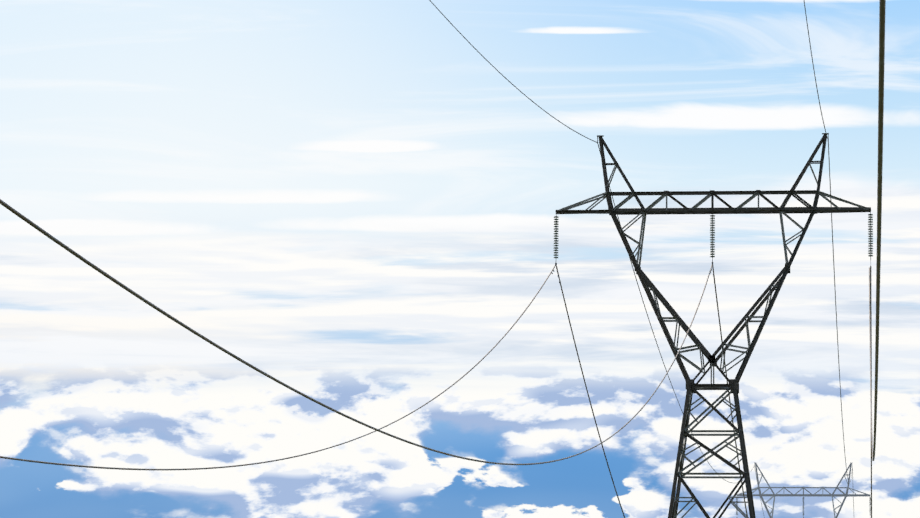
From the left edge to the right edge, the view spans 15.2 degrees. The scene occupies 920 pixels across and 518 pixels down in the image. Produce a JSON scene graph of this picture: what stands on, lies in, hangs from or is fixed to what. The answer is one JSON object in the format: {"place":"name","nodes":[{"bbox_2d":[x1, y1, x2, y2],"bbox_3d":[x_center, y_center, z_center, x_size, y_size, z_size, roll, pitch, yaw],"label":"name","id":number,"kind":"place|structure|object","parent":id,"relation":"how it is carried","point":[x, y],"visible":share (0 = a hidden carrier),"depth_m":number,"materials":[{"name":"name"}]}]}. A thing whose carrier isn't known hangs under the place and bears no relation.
{"place":"outdoors","nodes":[
{"label":"outdoors","id":0,"kind":"place"},
{"bbox_2d":[0,0,919,517],"label":"sky","id":1,"kind":"structure","parent":0,"point":[346,199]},
{"label":"ground","id":2,"kind":"structure","parent":0,"visible":0},
{"bbox_2d":[553,133,872,517],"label":"pylon","id":3,"kind":"object","parent":2,"relation":"on","point":[732,386],"visible":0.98,"depth_m":285.35,"materials":[{"name":"metal"}]},
{"bbox_2d":[0,0,885,517],"bbox_3d":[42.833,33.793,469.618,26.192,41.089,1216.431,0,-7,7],"label":"power lines","id":4,"kind":"object","parent":3,"relation":"attached to","point":[880,124],"visible":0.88,"depth_m":88.50,"materials":[{"name":"black metal"}]},
{"bbox_2d":[736,463,870,517],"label":"pylon","id":5,"kind":"object","parent":2,"relation":"on","point":[832,495],"visible":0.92,"depth_m":676.11,"materials":[{"name":"metal"}]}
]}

